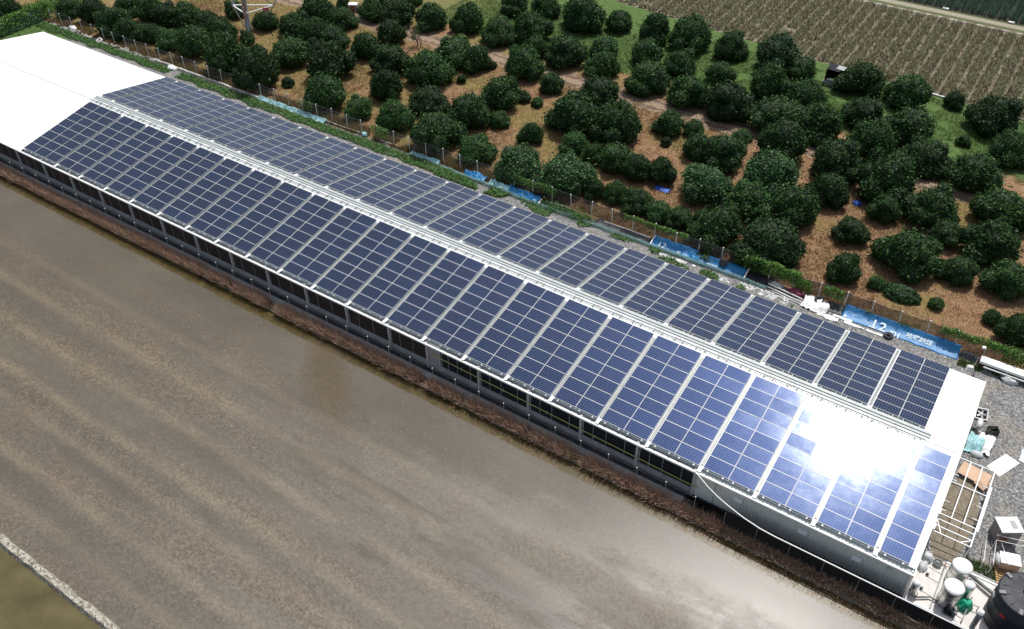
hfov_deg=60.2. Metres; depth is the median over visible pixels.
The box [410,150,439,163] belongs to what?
pale sheet
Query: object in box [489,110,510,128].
citrus tree
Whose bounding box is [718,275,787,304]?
white litter
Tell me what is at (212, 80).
edging kerb
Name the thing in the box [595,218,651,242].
mulch sheet
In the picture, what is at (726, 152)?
citrus tree
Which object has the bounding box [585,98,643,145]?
citrus tree
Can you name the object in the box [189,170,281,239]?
solar array
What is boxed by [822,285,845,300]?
climbing vine
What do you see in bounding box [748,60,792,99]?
citrus tree
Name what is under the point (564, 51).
citrus tree
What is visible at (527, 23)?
citrus tree
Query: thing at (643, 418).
solar array
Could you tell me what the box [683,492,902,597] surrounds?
ditch
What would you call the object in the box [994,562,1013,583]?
wooden pallet
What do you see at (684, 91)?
citrus tree
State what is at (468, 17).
citrus tree
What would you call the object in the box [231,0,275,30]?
tower base
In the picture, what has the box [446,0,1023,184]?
meadow grass
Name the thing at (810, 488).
solar array
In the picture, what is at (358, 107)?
citrus tree
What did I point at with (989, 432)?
tyre
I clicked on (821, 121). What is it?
citrus tree
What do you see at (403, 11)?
citrus tree
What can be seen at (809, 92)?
citrus tree
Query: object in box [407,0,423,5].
citrus tree
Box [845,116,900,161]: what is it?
citrus tree
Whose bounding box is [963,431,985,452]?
plastic heap
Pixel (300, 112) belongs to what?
pale sheet
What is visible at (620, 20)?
citrus tree
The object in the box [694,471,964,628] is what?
black net fence
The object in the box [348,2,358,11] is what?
pump box
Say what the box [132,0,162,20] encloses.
citrus tree
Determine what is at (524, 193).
crumpled tarp
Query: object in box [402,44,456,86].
citrus tree
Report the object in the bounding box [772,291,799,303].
white pole
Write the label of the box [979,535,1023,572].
pipe rack
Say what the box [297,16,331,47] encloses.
citrus tree
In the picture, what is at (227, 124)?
solar array
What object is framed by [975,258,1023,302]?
citrus tree
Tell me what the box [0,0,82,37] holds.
vine hedge
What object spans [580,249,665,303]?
solar array
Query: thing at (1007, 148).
citrus tree
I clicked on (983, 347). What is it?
lamp post
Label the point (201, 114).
solar array
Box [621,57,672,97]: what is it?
citrus tree
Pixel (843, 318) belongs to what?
white strip
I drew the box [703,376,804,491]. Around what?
solar array
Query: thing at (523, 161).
citrus tree
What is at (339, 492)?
drifting straw
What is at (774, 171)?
citrus tree
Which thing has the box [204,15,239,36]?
citrus tree
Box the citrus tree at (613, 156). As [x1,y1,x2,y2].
[595,141,635,173]
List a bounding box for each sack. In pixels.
[770,281,783,288]
[785,287,804,297]
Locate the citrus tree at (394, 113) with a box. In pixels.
[373,95,416,131]
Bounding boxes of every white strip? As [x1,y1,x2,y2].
[658,252,686,263]
[832,314,852,322]
[843,321,864,328]
[865,329,882,335]
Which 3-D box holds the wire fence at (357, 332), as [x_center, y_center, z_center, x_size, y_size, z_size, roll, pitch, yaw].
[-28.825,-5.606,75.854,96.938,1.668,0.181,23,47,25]
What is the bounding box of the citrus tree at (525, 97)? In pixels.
[518,89,531,102]
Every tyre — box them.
[719,259,726,266]
[814,296,823,302]
[883,332,893,339]
[969,427,977,434]
[985,429,992,435]
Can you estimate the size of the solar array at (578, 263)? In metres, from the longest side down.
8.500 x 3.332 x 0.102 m
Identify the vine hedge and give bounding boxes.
[0,0,55,34]
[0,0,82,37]
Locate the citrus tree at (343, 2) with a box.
[336,0,349,9]
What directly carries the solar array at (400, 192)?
on the farm hall
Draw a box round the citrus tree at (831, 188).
[802,168,851,210]
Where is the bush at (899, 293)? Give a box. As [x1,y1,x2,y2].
[881,282,921,305]
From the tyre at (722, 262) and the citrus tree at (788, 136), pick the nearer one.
the tyre at (722, 262)
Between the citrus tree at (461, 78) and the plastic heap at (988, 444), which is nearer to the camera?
the plastic heap at (988, 444)
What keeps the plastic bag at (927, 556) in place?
on the equipment pad
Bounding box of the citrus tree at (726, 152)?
[702,129,750,175]
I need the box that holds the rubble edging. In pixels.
[50,23,158,61]
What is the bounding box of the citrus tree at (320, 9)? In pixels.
[296,0,334,21]
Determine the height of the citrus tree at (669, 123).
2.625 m
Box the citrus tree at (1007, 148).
[987,124,1023,170]
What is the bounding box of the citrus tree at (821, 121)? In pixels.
[798,99,845,146]
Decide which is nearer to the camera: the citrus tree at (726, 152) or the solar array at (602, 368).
the solar array at (602, 368)
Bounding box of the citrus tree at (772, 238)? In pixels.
[724,212,811,276]
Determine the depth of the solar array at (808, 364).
61.90 m
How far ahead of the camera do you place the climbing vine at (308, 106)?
94.24 m
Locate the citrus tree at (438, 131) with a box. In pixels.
[406,107,468,153]
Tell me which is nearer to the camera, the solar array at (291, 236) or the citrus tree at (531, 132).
the solar array at (291, 236)
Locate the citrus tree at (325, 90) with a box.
[302,71,348,110]
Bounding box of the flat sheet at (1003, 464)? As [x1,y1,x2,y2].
[987,454,1019,476]
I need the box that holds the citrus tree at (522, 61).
[503,42,546,82]
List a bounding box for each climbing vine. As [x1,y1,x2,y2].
[298,100,312,110]
[370,124,388,139]
[513,173,556,197]
[624,214,688,239]
[742,254,802,285]
[794,276,811,294]
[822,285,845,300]
[940,326,1006,354]
[1000,344,1023,368]
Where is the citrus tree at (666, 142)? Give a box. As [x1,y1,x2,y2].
[660,137,671,147]
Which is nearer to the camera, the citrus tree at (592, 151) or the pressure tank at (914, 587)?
the pressure tank at (914, 587)
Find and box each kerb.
[0,162,683,502]
[157,60,258,97]
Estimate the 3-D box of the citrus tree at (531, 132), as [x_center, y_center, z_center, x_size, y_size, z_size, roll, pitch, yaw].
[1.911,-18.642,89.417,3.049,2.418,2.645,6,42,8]
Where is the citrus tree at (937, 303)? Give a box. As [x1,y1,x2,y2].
[927,297,945,309]
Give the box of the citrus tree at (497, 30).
[478,13,517,48]
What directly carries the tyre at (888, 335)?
on the ground at (1000, 400)
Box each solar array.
[24,102,120,163]
[58,116,145,174]
[82,126,171,186]
[101,77,176,98]
[108,136,196,198]
[113,82,199,108]
[134,147,224,211]
[137,90,223,118]
[161,99,248,128]
[161,158,252,225]
[186,108,272,138]
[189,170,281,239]
[213,118,299,149]
[219,182,312,253]
[240,127,327,160]
[250,194,343,268]
[268,138,355,172]
[282,208,376,284]
[297,148,384,185]
[316,221,411,300]
[327,159,415,197]
[351,235,447,318]
[359,170,446,210]
[388,250,484,336]
[392,182,479,224]
[427,194,513,239]
[427,266,524,355]
[462,207,549,254]
[467,282,565,375]
[500,220,586,270]
[510,299,608,395]
[539,234,624,286]
[554,317,653,417]
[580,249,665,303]
[601,335,701,441]
[623,263,707,321]
[651,355,751,465]
[668,279,751,340]
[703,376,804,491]
[715,296,797,360]
[759,398,859,518]
[765,313,845,381]
[817,330,896,403]
[818,421,918,548]
[872,349,949,427]
[880,445,951,564]
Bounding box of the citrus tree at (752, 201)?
[725,177,773,222]
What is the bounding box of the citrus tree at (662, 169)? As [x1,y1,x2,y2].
[647,155,678,184]
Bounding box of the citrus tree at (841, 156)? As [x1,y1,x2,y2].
[807,133,865,185]
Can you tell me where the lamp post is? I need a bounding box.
[974,346,985,367]
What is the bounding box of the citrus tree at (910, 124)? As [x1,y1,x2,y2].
[884,102,937,147]
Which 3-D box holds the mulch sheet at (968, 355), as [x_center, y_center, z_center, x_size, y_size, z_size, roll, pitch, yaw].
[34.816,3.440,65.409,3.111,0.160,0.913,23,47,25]
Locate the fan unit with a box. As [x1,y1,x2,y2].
[974,407,988,420]
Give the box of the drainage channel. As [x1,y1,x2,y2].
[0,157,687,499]
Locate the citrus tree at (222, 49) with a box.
[200,29,249,73]
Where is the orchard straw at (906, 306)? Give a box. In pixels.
[90,0,1023,368]
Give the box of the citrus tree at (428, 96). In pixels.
[407,83,450,116]
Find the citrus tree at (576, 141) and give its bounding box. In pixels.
[557,129,588,154]
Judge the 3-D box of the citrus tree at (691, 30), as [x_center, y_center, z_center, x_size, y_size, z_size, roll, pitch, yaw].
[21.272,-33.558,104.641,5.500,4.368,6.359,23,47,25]
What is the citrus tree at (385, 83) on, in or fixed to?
on the ground at (1000, 400)
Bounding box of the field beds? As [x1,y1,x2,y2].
[619,0,1023,119]
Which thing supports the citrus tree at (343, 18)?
on the ground at (1000, 400)
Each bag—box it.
[852,200,861,205]
[917,561,927,572]
[921,550,933,563]
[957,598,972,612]
[969,450,982,458]
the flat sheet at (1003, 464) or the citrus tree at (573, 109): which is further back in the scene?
the citrus tree at (573, 109)
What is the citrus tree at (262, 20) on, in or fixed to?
on the ground at (1000, 400)
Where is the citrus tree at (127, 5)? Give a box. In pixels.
[112,0,135,17]
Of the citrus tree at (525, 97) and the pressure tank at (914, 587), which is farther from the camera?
the citrus tree at (525, 97)
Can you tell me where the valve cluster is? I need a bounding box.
[933,558,946,567]
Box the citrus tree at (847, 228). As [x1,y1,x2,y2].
[828,215,873,243]
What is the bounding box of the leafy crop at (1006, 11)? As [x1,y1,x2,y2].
[908,0,1023,23]
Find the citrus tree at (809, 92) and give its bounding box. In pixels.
[782,77,832,109]
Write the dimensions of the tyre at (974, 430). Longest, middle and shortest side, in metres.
0.640 x 0.634 x 0.206 m
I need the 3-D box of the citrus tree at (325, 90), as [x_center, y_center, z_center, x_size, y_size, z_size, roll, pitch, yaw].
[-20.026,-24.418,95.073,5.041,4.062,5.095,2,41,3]
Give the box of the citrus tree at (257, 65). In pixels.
[229,43,280,90]
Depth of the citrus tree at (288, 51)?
101.83 m
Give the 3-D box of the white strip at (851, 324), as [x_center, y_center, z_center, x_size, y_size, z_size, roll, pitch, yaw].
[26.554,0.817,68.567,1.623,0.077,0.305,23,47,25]
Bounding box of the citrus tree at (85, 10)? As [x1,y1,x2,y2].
[74,0,105,23]
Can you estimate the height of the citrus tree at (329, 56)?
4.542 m
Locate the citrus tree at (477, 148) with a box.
[456,132,499,165]
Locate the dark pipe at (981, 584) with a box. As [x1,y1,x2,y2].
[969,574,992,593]
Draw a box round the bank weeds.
[0,164,941,628]
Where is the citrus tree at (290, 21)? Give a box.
[276,11,304,36]
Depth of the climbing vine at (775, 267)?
71.62 m
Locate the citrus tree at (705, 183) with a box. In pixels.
[680,162,734,206]
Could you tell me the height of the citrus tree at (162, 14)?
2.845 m
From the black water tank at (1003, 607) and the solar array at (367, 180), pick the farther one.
the solar array at (367, 180)
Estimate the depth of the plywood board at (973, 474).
57.15 m
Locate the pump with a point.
(947, 612)
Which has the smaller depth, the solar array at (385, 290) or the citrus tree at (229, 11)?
the solar array at (385, 290)
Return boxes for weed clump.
[537,198,577,212]
[558,203,599,222]
[691,252,713,263]
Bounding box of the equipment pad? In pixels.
[902,558,997,628]
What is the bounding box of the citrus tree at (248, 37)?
[240,29,255,45]
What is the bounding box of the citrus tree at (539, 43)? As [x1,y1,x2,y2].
[523,33,548,58]
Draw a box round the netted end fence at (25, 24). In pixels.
[0,8,43,36]
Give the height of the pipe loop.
0.410 m
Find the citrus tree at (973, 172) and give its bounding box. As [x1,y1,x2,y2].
[943,149,1006,193]
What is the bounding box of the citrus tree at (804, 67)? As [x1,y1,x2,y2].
[788,53,817,78]
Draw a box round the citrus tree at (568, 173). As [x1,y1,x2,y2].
[532,149,599,195]
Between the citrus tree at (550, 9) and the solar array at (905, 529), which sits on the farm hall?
the solar array at (905, 529)
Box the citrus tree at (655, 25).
[637,11,670,45]
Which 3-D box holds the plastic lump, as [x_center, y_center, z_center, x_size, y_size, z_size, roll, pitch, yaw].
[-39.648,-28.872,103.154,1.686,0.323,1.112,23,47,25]
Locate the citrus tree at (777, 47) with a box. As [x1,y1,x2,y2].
[753,31,802,70]
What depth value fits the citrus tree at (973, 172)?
80.98 m
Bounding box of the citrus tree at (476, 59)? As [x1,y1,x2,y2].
[460,43,492,75]
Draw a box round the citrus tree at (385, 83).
[368,66,403,100]
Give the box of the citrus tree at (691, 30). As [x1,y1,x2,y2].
[667,12,716,51]
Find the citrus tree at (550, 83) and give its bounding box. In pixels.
[539,71,564,94]
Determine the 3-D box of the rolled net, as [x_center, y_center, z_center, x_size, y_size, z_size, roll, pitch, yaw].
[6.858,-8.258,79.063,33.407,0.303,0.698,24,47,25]
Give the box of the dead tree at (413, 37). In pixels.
[406,27,422,47]
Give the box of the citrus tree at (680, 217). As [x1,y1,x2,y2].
[662,205,692,229]
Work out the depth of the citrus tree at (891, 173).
79.52 m
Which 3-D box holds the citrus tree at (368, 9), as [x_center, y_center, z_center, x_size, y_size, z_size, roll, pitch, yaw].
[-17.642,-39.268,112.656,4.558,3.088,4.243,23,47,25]
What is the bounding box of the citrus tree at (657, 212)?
[643,198,673,224]
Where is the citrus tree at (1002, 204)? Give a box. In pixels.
[966,182,1023,233]
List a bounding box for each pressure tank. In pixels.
[908,580,920,595]
[936,578,964,609]
[945,557,972,583]
[962,580,975,599]
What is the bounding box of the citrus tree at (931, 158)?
[895,134,952,180]
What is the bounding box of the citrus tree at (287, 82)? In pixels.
[281,75,294,88]
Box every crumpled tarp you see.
[464,169,487,181]
[488,179,509,190]
[506,184,540,201]
[691,253,707,265]
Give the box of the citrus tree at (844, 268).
[825,249,863,285]
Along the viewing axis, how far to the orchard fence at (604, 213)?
74.10 m
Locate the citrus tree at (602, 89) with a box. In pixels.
[579,74,620,107]
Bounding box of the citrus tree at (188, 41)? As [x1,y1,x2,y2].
[172,21,210,57]
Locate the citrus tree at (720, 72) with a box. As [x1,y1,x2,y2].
[705,60,738,83]
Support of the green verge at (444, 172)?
on the ground at (1000, 400)
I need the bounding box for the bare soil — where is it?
[930,475,978,562]
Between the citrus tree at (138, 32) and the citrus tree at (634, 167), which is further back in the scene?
the citrus tree at (138, 32)
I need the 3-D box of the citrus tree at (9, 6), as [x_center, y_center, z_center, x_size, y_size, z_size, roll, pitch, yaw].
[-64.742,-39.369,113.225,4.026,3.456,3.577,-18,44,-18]
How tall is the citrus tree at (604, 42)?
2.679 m
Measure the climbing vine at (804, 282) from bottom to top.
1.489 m
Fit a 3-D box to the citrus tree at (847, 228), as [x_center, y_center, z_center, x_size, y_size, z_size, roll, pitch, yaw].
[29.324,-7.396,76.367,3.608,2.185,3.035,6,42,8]
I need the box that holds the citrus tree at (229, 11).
[224,0,242,19]
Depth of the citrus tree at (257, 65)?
97.38 m
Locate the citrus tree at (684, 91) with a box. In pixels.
[666,72,709,107]
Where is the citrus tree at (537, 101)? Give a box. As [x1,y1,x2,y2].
[530,97,543,106]
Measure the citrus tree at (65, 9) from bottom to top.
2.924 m
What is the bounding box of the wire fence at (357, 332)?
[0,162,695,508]
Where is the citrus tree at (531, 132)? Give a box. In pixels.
[516,121,545,144]
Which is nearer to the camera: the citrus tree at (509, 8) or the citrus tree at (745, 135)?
the citrus tree at (745, 135)
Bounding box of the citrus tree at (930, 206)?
[902,180,964,227]
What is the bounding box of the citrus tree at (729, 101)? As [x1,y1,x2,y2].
[701,78,757,122]
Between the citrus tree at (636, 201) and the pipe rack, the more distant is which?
the citrus tree at (636, 201)
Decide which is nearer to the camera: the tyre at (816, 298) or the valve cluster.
the valve cluster
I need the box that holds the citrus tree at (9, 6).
[0,0,22,17]
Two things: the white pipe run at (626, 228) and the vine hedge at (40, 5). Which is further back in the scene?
the vine hedge at (40, 5)
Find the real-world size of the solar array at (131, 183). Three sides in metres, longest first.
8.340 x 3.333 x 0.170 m
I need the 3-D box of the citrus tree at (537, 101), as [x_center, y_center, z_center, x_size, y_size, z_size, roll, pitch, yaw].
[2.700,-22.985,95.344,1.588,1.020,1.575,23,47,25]
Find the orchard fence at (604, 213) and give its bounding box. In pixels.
[48,9,1022,366]
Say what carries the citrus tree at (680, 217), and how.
on the ground at (1000, 400)
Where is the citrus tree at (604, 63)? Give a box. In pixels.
[581,46,620,79]
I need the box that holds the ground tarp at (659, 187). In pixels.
[655,185,670,192]
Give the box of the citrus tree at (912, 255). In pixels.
[866,224,945,283]
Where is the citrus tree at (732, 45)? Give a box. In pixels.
[712,25,750,61]
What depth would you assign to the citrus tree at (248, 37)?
107.24 m
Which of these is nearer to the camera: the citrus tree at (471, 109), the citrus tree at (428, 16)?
the citrus tree at (471, 109)
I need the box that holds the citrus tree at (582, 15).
[560,0,607,34]
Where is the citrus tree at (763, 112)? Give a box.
[746,93,811,129]
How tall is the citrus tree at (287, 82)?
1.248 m
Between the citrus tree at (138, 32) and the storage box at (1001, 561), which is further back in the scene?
the citrus tree at (138, 32)
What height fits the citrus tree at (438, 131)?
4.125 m
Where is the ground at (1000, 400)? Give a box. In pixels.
[0,0,1023,595]
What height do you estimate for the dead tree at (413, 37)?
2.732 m
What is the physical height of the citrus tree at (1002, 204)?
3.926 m
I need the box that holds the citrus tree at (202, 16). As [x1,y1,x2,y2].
[189,9,219,30]
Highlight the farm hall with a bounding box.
[0,31,985,594]
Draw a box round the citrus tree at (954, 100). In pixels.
[943,89,965,110]
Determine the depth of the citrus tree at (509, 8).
112.48 m
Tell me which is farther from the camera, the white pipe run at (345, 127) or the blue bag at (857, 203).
the white pipe run at (345, 127)
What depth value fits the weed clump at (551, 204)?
80.51 m
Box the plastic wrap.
[1019,449,1023,462]
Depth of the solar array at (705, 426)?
57.66 m
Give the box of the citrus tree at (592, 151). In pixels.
[578,141,602,164]
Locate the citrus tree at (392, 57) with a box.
[367,42,410,73]
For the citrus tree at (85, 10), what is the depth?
112.03 m
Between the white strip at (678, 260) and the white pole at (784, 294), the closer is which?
the white pole at (784, 294)
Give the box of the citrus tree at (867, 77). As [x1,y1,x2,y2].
[831,58,888,98]
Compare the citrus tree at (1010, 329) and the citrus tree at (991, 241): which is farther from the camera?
the citrus tree at (991, 241)
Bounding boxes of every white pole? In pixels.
[767,286,801,302]
[768,283,802,298]
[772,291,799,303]
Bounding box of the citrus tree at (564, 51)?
[543,33,590,68]
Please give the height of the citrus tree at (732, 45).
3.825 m
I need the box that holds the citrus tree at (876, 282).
[866,274,886,290]
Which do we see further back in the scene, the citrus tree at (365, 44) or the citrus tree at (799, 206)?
the citrus tree at (365, 44)
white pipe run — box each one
[328,121,361,132]
[604,221,649,237]
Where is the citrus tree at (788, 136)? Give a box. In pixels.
[754,113,811,161]
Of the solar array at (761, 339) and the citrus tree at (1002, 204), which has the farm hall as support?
the solar array at (761, 339)
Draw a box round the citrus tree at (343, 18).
[325,3,360,31]
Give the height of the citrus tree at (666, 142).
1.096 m
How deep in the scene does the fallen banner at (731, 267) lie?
73.74 m
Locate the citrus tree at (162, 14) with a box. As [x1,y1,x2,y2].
[149,0,174,28]
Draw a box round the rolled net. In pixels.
[442,165,766,289]
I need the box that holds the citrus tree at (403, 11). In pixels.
[377,0,416,25]
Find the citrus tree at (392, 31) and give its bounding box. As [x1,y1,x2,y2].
[375,16,407,43]
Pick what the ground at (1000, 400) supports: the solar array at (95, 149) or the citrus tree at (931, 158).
the citrus tree at (931, 158)
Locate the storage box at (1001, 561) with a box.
[994,551,1021,571]
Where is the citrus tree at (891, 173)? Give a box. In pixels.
[852,143,921,209]
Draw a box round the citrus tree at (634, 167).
[619,150,651,182]
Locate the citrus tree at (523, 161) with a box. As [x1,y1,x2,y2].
[491,141,543,185]
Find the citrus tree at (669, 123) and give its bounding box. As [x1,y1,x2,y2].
[649,108,685,137]
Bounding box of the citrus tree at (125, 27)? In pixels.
[110,16,138,42]
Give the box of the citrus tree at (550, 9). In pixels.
[530,0,560,18]
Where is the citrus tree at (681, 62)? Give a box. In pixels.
[662,46,697,76]
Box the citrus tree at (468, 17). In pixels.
[448,0,484,33]
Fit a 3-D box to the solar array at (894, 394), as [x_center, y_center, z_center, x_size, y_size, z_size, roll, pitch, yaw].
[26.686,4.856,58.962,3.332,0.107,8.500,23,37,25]
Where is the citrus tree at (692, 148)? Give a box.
[680,131,709,162]
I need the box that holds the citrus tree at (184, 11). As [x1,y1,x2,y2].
[170,0,200,28]
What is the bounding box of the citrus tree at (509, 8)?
[499,0,528,17]
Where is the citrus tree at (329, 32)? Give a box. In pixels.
[313,23,350,48]
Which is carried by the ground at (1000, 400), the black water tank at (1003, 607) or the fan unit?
the fan unit
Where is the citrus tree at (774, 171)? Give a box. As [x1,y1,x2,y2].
[742,146,804,198]
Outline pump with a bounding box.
[941,608,955,617]
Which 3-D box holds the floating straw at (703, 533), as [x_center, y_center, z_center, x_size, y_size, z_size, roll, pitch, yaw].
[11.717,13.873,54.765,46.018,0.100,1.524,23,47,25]
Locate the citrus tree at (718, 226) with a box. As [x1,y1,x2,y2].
[684,199,743,254]
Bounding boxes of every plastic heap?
[800,295,829,312]
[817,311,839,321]
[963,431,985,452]
[978,431,995,455]
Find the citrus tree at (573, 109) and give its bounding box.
[541,88,598,134]
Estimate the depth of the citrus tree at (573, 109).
89.33 m
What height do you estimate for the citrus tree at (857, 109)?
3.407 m
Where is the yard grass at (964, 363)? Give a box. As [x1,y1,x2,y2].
[957,357,1002,583]
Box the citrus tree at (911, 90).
[882,72,933,109]
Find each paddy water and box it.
[0,176,902,628]
[0,547,101,628]
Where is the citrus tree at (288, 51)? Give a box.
[269,32,310,68]
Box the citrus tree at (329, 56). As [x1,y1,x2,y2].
[304,37,357,78]
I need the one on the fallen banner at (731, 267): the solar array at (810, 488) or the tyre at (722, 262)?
the tyre at (722, 262)
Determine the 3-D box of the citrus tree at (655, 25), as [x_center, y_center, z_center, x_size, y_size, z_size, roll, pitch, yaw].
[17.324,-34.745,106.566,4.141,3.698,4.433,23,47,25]
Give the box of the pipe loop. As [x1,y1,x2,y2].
[952,604,978,622]
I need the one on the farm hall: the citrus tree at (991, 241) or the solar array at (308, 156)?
the solar array at (308, 156)
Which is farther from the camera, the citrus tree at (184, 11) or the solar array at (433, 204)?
the citrus tree at (184, 11)
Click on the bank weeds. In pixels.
(638, 486)
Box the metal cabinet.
[989,517,1023,543]
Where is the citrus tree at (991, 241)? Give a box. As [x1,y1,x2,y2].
[958,217,1023,268]
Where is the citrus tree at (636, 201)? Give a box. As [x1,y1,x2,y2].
[621,184,655,216]
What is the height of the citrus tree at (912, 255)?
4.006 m
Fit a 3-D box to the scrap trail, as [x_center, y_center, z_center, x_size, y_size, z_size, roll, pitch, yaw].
[32.214,7.424,60.822,0.476,0.296,1.061,23,47,25]
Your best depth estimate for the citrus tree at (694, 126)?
89.71 m
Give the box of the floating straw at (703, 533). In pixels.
[415,386,901,628]
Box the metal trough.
[979,356,1023,381]
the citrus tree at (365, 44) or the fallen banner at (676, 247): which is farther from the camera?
the citrus tree at (365, 44)
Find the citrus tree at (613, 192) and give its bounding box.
[602,179,627,205]
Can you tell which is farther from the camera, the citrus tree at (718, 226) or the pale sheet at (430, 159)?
the pale sheet at (430, 159)
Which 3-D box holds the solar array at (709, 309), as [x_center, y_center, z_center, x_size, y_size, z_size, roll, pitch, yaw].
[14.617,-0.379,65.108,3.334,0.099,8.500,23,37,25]
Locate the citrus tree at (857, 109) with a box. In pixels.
[840,93,886,128]
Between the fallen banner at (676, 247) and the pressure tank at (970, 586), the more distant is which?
the fallen banner at (676, 247)
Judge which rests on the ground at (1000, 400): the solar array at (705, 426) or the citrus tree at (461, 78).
the citrus tree at (461, 78)
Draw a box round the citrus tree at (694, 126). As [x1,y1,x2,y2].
[683,118,704,137]
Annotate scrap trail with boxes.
[975,419,982,427]
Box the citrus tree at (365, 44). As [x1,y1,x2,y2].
[350,29,380,57]
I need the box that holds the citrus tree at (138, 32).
[134,21,149,41]
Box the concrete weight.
[965,365,973,371]
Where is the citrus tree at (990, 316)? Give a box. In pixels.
[981,308,1003,324]
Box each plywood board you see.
[957,461,991,487]
[974,479,986,490]
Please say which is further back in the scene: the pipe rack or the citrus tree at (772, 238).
the citrus tree at (772, 238)
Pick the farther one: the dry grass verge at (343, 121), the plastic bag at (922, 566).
the dry grass verge at (343, 121)
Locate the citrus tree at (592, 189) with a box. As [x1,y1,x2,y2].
[582,178,605,201]
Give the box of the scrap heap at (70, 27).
[68,25,76,29]
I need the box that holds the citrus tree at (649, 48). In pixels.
[629,36,664,65]
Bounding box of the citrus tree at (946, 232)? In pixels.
[927,219,962,248]
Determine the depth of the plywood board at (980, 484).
56.60 m
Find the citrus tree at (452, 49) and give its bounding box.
[433,33,470,68]
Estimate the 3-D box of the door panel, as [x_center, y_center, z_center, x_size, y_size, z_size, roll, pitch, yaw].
[-5.723,2.885,64.544,1.050,1.861,0.050,23,47,25]
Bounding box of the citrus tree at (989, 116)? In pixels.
[963,92,1023,138]
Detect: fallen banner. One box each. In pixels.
[650,235,697,257]
[706,255,748,278]
[842,304,961,358]
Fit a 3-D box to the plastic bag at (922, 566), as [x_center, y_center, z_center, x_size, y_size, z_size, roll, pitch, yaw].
[24.363,14.849,52.324,0.566,0.409,0.954,23,47,25]
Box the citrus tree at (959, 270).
[935,253,981,286]
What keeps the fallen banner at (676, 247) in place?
on the ground at (1000, 400)
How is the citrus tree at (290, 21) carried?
on the ground at (1000, 400)
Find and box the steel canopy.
[927,457,995,557]
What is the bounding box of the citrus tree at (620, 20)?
[604,7,632,32]
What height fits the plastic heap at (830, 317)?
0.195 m
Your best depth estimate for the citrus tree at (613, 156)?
84.44 m
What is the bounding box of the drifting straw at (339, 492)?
[0,300,743,628]
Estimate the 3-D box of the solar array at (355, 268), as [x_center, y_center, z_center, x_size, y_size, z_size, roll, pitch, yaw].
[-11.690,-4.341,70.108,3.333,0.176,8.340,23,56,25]
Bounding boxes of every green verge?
[1,21,71,40]
[36,21,793,306]
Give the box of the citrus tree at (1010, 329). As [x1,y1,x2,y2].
[992,310,1023,349]
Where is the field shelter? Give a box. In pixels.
[822,63,846,86]
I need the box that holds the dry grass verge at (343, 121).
[46,16,550,200]
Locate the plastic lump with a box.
[168,65,177,70]
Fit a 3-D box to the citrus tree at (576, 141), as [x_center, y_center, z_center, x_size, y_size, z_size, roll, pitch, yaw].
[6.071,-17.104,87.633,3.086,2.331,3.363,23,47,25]
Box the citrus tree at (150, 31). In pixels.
[142,23,162,44]
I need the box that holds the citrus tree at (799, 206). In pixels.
[769,182,821,232]
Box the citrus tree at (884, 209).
[863,193,903,224]
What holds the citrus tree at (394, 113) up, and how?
on the ground at (1000, 400)
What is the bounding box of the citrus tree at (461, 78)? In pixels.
[456,74,466,82]
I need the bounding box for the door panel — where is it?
[427,342,439,365]
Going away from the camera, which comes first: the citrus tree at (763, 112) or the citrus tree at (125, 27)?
the citrus tree at (763, 112)
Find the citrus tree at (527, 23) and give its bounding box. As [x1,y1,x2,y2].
[512,6,556,43]
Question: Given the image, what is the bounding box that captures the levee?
[0,532,119,628]
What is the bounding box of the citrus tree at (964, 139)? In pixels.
[953,134,972,146]
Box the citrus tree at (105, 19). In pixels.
[92,4,133,38]
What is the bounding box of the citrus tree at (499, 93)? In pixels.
[480,71,521,110]
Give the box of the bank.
[0,174,929,628]
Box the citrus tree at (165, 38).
[154,27,177,51]
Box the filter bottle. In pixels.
[970,609,984,628]
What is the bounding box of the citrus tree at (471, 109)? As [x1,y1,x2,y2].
[447,89,492,129]
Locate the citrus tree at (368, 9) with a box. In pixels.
[356,0,386,23]
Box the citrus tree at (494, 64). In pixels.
[489,61,497,69]
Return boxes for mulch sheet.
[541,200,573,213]
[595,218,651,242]
[746,273,772,286]
[828,301,844,315]
[959,349,1002,371]
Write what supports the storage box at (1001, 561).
on the wooden pallet
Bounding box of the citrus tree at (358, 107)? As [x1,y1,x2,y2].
[341,93,372,121]
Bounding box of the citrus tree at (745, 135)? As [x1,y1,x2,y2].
[731,128,753,143]
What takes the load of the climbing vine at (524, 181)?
attached to the orchard fence at (604, 213)
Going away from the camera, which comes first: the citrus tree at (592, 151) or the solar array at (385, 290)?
the solar array at (385, 290)
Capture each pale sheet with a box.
[258,95,326,122]
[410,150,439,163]
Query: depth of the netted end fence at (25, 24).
112.07 m
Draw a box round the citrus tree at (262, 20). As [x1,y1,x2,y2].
[251,11,279,30]
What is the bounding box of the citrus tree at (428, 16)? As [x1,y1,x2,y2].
[414,2,448,33]
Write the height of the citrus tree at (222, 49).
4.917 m
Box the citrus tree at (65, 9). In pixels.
[53,0,79,20]
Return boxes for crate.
[987,426,999,434]
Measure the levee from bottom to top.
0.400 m
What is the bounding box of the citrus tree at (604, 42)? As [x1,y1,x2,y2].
[588,34,619,56]
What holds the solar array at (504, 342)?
on the farm hall
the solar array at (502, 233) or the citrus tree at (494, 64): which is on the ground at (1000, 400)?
the citrus tree at (494, 64)
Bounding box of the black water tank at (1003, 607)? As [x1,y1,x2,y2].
[983,572,1023,628]

